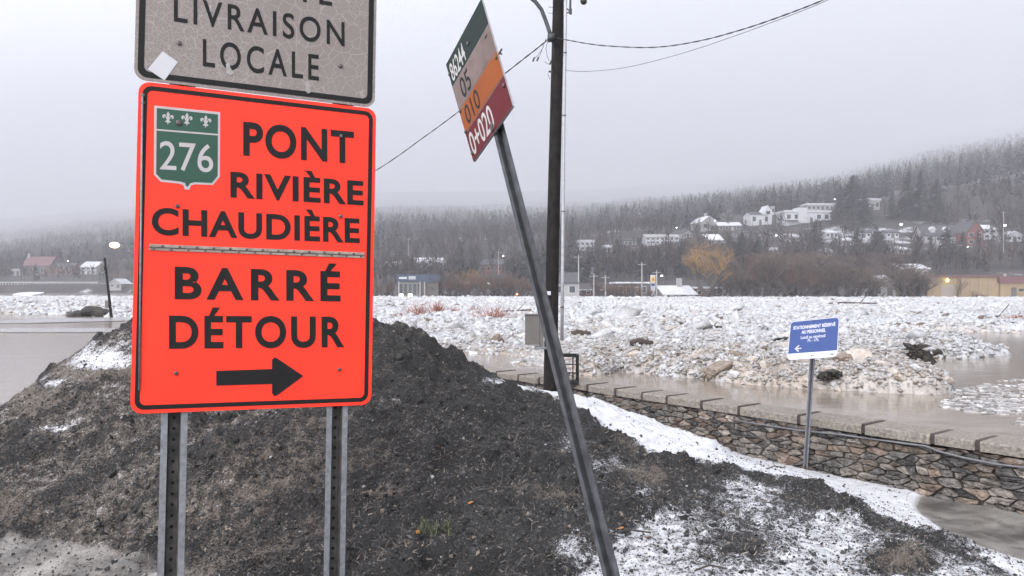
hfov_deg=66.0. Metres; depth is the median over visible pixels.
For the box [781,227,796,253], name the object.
bare tree
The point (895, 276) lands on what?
bare tree
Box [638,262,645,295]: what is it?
distant pole
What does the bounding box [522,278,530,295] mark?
bare shrub
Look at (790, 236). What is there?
slope cottage
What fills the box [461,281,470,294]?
bare shrub
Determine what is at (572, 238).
conifer tree
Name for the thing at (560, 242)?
conifer tree
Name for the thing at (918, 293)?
bare tree
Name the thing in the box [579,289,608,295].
red strip building
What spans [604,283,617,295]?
bare shrub
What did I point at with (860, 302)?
driftwood log
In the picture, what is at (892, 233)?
slope cottage
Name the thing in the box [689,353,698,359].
ice block
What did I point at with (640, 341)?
slab
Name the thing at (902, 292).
bare tree
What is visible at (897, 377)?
ice block
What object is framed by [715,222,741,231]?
house
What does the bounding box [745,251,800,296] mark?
bare tree
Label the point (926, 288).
bare tree
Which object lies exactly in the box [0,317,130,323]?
ice floe
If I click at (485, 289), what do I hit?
bare shrub
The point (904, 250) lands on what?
slope cottage
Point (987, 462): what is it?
cable
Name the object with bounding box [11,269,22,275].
annex
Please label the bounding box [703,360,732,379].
ice block
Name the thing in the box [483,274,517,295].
bare shrub
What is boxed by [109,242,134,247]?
street lamp
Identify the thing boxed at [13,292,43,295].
ice floe
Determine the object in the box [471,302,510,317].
russet bush
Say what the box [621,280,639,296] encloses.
bare shrub
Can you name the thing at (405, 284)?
window
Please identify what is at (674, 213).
forest
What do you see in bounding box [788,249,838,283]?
bare tree
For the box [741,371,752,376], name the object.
ice block
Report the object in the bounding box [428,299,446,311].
russet bush
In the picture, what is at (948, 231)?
conifer tree
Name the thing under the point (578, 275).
distant pole
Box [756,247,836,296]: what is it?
bare tree
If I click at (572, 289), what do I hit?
window
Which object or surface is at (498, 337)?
ice block
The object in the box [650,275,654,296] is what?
petrol sign
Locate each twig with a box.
[616,518,650,532]
[694,552,725,570]
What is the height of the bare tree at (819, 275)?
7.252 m
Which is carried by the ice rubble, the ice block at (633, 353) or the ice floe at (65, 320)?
the ice block at (633, 353)
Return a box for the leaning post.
[101,258,112,316]
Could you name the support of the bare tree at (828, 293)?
on the hills
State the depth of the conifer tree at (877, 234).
234.02 m
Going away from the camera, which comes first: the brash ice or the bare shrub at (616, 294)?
the brash ice
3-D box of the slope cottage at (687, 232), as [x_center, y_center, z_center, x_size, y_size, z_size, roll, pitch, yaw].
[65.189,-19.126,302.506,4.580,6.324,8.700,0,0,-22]
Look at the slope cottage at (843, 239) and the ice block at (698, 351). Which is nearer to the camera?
the ice block at (698, 351)
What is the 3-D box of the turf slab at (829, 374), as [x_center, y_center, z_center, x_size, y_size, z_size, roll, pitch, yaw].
[5.929,1.635,14.722,0.461,0.217,0.470,0,0,0]
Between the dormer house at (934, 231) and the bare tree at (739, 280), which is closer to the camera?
the bare tree at (739, 280)
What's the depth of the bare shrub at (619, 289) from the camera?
147.28 m
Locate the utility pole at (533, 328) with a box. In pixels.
[525,0,586,391]
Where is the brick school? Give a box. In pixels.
[479,259,505,273]
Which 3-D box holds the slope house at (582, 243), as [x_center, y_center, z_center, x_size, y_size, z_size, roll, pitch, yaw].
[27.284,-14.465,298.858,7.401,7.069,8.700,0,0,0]
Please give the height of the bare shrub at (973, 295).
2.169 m
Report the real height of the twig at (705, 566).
0.086 m
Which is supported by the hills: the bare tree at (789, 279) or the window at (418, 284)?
the bare tree at (789, 279)
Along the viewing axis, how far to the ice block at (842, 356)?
16.10 m
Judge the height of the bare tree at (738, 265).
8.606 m
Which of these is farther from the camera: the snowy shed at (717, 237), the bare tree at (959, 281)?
the snowy shed at (717, 237)
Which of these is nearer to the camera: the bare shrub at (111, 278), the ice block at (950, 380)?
the ice block at (950, 380)
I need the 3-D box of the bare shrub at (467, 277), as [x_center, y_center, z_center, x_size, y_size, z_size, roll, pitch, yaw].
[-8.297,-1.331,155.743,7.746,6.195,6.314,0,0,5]
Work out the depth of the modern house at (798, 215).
306.19 m
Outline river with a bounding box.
[0,293,1023,438]
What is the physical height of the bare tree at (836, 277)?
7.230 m
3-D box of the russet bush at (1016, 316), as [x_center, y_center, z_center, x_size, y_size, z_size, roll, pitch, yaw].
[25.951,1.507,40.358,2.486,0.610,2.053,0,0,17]
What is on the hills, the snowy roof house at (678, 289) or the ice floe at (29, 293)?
the snowy roof house at (678, 289)
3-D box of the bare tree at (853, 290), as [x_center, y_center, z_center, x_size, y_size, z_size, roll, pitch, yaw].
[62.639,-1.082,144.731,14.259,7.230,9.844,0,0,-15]
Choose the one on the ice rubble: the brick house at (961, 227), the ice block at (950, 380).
the ice block at (950, 380)
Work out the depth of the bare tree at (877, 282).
145.16 m
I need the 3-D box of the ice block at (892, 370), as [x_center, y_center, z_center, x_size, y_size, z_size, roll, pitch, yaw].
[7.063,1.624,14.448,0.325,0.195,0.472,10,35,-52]
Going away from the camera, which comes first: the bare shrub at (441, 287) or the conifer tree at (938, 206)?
the bare shrub at (441, 287)
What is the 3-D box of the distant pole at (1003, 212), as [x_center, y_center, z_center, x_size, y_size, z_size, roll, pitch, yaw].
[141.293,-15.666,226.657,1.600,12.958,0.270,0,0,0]
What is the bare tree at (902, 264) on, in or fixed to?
on the hills
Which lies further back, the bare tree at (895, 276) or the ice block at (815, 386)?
the bare tree at (895, 276)
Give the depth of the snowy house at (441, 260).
261.56 m
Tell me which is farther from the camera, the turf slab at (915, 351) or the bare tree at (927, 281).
the bare tree at (927, 281)
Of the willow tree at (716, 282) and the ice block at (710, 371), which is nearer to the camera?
the ice block at (710, 371)
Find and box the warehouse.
[896,275,1001,296]
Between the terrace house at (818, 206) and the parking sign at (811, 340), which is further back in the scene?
the terrace house at (818, 206)
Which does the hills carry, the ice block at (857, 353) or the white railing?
the white railing
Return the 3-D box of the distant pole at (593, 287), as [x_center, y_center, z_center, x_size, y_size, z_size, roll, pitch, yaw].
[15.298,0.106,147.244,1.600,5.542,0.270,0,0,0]
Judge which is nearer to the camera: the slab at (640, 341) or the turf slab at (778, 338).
the turf slab at (778, 338)
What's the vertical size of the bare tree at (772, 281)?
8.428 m
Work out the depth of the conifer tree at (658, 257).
211.54 m
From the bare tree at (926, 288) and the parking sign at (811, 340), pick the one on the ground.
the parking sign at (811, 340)
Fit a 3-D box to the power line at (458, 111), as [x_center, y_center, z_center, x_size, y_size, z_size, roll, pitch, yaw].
[-18.110,-3.402,45.178,0.238,2.566,78.877,0,0,-28]
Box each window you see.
[399,283,402,293]
[404,283,407,295]
[408,283,411,293]
[413,283,416,295]
[417,283,419,295]
[569,286,575,292]
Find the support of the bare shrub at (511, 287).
on the hills
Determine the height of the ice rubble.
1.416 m
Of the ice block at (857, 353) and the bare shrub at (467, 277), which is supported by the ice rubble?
the ice block at (857, 353)
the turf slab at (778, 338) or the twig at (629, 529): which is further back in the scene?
the turf slab at (778, 338)
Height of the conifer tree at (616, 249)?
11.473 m
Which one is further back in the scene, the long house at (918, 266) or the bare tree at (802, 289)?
the long house at (918, 266)
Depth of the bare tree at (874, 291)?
143.82 m
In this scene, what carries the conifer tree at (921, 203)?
on the hills
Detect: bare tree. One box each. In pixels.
[700,275,737,296]
[719,265,753,296]
[720,271,763,295]
[731,254,768,295]
[741,267,766,296]
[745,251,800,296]
[745,260,808,295]
[751,246,804,296]
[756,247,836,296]
[766,238,792,261]
[772,260,805,295]
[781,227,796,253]
[786,258,817,296]
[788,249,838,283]
[796,259,858,296]
[796,261,824,296]
[801,264,853,296]
[809,266,835,296]
[813,265,878,296]
[821,264,876,296]
[824,265,850,293]
[841,263,885,296]
[848,272,892,295]
[860,273,890,296]
[865,275,885,296]
[867,250,911,276]
[874,262,952,296]
[877,262,912,296]
[880,267,916,296]
[890,271,931,296]
[894,259,919,271]
[907,270,943,296]
[915,271,946,295]
[953,278,968,296]
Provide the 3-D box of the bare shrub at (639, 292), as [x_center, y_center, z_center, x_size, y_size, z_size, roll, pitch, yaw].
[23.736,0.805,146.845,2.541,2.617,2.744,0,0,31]
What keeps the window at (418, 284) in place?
in the blue building at (415, 284)
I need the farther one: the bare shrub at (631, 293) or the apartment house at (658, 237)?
the apartment house at (658, 237)
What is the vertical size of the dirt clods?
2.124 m
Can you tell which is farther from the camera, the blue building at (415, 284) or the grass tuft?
the blue building at (415, 284)
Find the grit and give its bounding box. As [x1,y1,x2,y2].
[0,319,1022,575]
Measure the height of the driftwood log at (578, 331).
0.255 m
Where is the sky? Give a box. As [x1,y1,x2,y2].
[0,0,1023,218]
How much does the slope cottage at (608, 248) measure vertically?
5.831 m
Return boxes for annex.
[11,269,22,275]
[997,274,1023,296]
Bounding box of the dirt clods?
[83,330,879,574]
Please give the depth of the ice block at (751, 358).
16.40 m
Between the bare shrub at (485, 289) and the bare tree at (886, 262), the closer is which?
the bare shrub at (485, 289)
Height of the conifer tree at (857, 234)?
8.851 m
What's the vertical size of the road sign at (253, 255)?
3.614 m
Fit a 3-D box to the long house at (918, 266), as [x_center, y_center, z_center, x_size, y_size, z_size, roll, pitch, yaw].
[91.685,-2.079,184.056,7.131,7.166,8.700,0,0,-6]
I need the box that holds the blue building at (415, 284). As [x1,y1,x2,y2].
[397,274,444,296]
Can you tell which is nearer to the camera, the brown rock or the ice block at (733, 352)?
the ice block at (733, 352)
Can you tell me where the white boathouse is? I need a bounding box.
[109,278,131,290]
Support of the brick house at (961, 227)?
on the hills
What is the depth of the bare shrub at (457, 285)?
149.91 m
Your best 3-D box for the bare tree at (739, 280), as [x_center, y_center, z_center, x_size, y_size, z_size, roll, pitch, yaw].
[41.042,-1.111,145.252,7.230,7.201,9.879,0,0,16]
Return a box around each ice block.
[490,334,504,342]
[627,350,639,357]
[661,326,682,330]
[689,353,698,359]
[694,349,707,354]
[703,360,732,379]
[728,350,744,355]
[729,371,738,377]
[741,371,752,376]
[744,355,778,363]
[759,352,766,367]
[813,381,817,388]
[821,365,837,371]
[830,377,842,385]
[832,351,853,361]
[844,348,872,359]
[874,359,885,364]
[886,367,905,380]
[891,369,903,381]
[941,376,954,384]
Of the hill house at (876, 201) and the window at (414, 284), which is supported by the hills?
the hill house at (876, 201)
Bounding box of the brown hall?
[609,282,649,296]
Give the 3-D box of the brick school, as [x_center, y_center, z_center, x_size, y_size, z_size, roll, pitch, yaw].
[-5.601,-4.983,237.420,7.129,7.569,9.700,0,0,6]
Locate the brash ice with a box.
[938,379,1023,425]
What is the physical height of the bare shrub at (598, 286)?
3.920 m
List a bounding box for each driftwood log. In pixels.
[504,304,531,311]
[571,329,590,334]
[829,296,877,303]
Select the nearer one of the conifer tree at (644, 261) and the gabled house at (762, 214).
the conifer tree at (644, 261)
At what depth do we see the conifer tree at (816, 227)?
247.24 m
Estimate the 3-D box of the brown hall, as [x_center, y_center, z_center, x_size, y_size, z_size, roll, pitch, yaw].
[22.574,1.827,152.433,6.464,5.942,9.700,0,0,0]
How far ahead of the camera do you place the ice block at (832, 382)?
14.71 m
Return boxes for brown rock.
[66,306,112,316]
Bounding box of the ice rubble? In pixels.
[0,295,1023,394]
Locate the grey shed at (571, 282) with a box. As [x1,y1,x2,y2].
[559,272,579,296]
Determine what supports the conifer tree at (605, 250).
on the hills
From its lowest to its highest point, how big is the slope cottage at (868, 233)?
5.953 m
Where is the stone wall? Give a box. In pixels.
[481,365,1023,514]
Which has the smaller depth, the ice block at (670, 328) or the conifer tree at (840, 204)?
the ice block at (670, 328)
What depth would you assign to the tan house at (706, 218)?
308.47 m
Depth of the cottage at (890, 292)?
145.80 m
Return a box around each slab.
[630,338,653,345]
[771,336,787,340]
[816,369,842,380]
[900,343,942,364]
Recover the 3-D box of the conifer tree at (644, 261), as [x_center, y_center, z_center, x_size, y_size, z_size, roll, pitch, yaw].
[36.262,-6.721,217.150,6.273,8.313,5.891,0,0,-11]
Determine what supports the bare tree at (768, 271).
on the hills
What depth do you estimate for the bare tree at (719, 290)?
146.86 m
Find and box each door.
[887,288,892,296]
[941,285,955,296]
[1011,287,1016,296]
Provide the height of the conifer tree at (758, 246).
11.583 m
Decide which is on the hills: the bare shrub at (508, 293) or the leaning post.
the bare shrub at (508, 293)
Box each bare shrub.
[108,274,118,281]
[121,270,133,280]
[373,282,385,295]
[377,281,393,295]
[427,269,470,295]
[427,277,450,295]
[443,274,461,295]
[451,276,477,296]
[453,267,484,294]
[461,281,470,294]
[464,269,492,295]
[475,277,497,295]
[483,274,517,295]
[483,276,499,295]
[484,276,519,296]
[486,272,526,296]
[507,277,530,295]
[510,276,528,295]
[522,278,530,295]
[585,279,604,295]
[599,284,608,296]
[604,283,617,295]
[606,285,625,296]
[612,284,628,296]
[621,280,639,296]
[635,287,647,296]
[972,293,984,296]
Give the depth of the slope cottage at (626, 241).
299.61 m
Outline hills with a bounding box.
[0,121,1023,296]
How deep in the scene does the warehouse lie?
143.34 m
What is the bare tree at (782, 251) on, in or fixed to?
on the hills
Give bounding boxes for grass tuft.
[415,510,458,535]
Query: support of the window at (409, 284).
in the blue building at (415, 284)
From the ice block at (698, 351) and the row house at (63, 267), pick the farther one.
the row house at (63, 267)
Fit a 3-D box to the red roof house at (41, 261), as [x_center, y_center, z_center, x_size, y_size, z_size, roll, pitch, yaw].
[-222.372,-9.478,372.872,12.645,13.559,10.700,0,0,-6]
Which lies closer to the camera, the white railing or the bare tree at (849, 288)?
the bare tree at (849, 288)
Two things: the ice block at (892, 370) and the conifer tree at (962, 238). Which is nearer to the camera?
the ice block at (892, 370)
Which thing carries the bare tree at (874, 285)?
on the hills
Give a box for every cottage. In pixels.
[601,245,614,251]
[621,238,636,245]
[671,229,693,238]
[731,231,748,237]
[779,234,799,241]
[817,230,839,238]
[833,238,853,245]
[854,275,895,296]
[858,230,871,237]
[880,230,899,237]
[887,246,910,253]
[996,231,1022,241]
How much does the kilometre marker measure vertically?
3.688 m
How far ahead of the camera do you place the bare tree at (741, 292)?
145.75 m
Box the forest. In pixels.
[0,132,1023,284]
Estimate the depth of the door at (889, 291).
145.71 m
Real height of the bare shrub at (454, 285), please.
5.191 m
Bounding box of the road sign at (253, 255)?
[130,0,376,575]
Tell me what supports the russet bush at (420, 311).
on the ice rubble
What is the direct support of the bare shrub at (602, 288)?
on the hills
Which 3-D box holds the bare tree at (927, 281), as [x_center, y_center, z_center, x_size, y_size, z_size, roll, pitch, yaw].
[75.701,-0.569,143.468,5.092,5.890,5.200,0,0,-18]
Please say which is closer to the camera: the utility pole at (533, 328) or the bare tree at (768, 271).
the utility pole at (533, 328)
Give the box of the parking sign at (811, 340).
[788,317,838,469]
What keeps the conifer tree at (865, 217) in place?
on the hills
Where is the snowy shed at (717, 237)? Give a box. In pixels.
[702,234,723,245]
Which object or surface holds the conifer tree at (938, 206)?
on the hills
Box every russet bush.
[401,300,437,314]
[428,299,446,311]
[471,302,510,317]
[1002,313,1022,318]
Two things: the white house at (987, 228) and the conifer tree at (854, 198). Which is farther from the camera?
the conifer tree at (854, 198)
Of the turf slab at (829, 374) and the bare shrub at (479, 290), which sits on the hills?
the bare shrub at (479, 290)
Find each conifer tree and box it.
[559,225,567,258]
[566,217,579,253]
[600,247,610,271]
[605,239,625,271]
[634,249,651,273]
[653,247,665,275]
[673,241,687,276]
[728,232,756,275]
[749,237,765,266]
[809,220,824,247]
[827,175,876,219]
[829,191,850,223]
[846,227,864,252]
[852,190,878,226]
[867,226,883,252]
[883,191,902,218]
[894,171,918,219]
[906,169,933,220]
[923,179,956,220]
[923,236,937,257]
[937,226,956,258]
[958,231,971,258]
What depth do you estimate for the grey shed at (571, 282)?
147.36 m
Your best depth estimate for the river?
16.02 m
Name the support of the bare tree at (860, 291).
on the hills
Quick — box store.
[691,287,723,296]
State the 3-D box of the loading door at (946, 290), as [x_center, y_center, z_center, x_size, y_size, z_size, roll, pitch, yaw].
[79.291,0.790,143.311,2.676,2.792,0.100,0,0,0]
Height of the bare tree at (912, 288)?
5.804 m
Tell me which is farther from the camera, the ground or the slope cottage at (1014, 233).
the slope cottage at (1014, 233)
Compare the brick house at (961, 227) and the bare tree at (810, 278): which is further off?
the brick house at (961, 227)
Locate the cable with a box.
[732,419,1023,468]
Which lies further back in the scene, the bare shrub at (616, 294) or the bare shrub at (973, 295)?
the bare shrub at (616, 294)
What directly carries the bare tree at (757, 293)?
on the hills
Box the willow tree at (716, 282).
[679,239,741,296]
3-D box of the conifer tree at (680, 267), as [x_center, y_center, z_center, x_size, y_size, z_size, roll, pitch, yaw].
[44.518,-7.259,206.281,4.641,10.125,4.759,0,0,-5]
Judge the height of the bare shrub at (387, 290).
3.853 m
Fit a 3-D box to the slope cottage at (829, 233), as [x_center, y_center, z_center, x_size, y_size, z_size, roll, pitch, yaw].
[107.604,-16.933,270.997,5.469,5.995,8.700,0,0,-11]
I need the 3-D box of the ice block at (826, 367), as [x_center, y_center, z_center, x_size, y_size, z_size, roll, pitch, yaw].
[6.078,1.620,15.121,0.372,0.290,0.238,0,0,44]
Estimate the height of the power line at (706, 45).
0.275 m
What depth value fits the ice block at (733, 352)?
16.85 m
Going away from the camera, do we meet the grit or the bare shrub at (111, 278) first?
the grit
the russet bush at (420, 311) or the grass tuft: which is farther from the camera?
the russet bush at (420, 311)
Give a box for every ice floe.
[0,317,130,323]
[0,328,117,331]
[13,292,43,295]
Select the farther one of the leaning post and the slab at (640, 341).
the leaning post
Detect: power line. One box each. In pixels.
[375,40,546,170]
[555,0,822,47]
[566,0,826,71]
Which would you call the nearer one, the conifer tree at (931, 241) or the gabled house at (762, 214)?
the conifer tree at (931, 241)
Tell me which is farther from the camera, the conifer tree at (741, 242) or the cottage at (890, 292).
the conifer tree at (741, 242)
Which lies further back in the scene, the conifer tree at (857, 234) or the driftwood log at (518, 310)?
the conifer tree at (857, 234)
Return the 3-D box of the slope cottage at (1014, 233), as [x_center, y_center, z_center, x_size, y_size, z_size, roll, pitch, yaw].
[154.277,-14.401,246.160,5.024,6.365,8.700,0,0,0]
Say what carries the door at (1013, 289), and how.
in the warehouse annex at (1010, 286)
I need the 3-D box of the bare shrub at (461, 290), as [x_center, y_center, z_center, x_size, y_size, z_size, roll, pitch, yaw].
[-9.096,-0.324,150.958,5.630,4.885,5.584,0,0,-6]
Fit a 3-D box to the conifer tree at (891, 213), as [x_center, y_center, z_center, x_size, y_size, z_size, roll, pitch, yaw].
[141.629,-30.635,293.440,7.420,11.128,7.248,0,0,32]
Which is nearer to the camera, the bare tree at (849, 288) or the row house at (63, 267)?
the bare tree at (849, 288)
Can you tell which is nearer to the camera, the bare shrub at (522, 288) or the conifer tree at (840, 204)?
the bare shrub at (522, 288)
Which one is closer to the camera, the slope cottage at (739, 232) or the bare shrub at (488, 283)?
the bare shrub at (488, 283)
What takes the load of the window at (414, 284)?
in the blue building at (415, 284)
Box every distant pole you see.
[578,255,578,296]
[593,274,594,295]
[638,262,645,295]
[652,270,660,295]
[1001,211,1005,252]
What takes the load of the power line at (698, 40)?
attached to the utility pole at (533, 328)
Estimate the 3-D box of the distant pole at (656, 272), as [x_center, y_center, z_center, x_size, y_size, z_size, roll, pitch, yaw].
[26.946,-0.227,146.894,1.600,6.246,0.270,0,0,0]
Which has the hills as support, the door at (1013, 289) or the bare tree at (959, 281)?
the bare tree at (959, 281)
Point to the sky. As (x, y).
(829, 81)
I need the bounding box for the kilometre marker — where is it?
[446,0,619,575]
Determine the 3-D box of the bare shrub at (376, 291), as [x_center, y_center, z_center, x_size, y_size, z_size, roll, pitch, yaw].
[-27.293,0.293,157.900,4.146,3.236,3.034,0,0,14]
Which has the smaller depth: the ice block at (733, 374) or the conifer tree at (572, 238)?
the ice block at (733, 374)
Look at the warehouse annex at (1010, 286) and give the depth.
143.01 m
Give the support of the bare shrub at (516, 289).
on the hills
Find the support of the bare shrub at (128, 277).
on the hills
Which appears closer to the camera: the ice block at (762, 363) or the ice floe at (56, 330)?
the ice block at (762, 363)
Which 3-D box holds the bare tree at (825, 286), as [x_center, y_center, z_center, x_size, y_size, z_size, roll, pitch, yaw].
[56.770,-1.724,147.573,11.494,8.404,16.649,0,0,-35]
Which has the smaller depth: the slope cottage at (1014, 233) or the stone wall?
the stone wall
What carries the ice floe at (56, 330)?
on the river
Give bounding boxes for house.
[22,253,58,275]
[42,263,80,275]
[80,262,107,274]
[415,258,444,267]
[576,240,594,250]
[642,234,679,245]
[649,278,697,296]
[691,213,716,231]
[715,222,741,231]
[742,205,772,225]
[775,207,831,225]
[800,203,834,209]
[859,198,880,210]
[882,264,930,274]
[910,225,955,243]
[954,220,985,245]
[980,225,997,239]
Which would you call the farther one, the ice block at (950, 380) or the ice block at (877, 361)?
the ice block at (877, 361)
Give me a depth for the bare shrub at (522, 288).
149.22 m
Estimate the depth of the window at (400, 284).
149.90 m
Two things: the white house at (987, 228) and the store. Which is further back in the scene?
the white house at (987, 228)
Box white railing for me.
[0,282,97,284]
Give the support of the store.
on the hills
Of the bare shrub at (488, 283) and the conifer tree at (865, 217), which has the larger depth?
the conifer tree at (865, 217)
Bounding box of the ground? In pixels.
[0,317,1023,575]
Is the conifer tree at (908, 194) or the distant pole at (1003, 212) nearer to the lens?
the distant pole at (1003, 212)

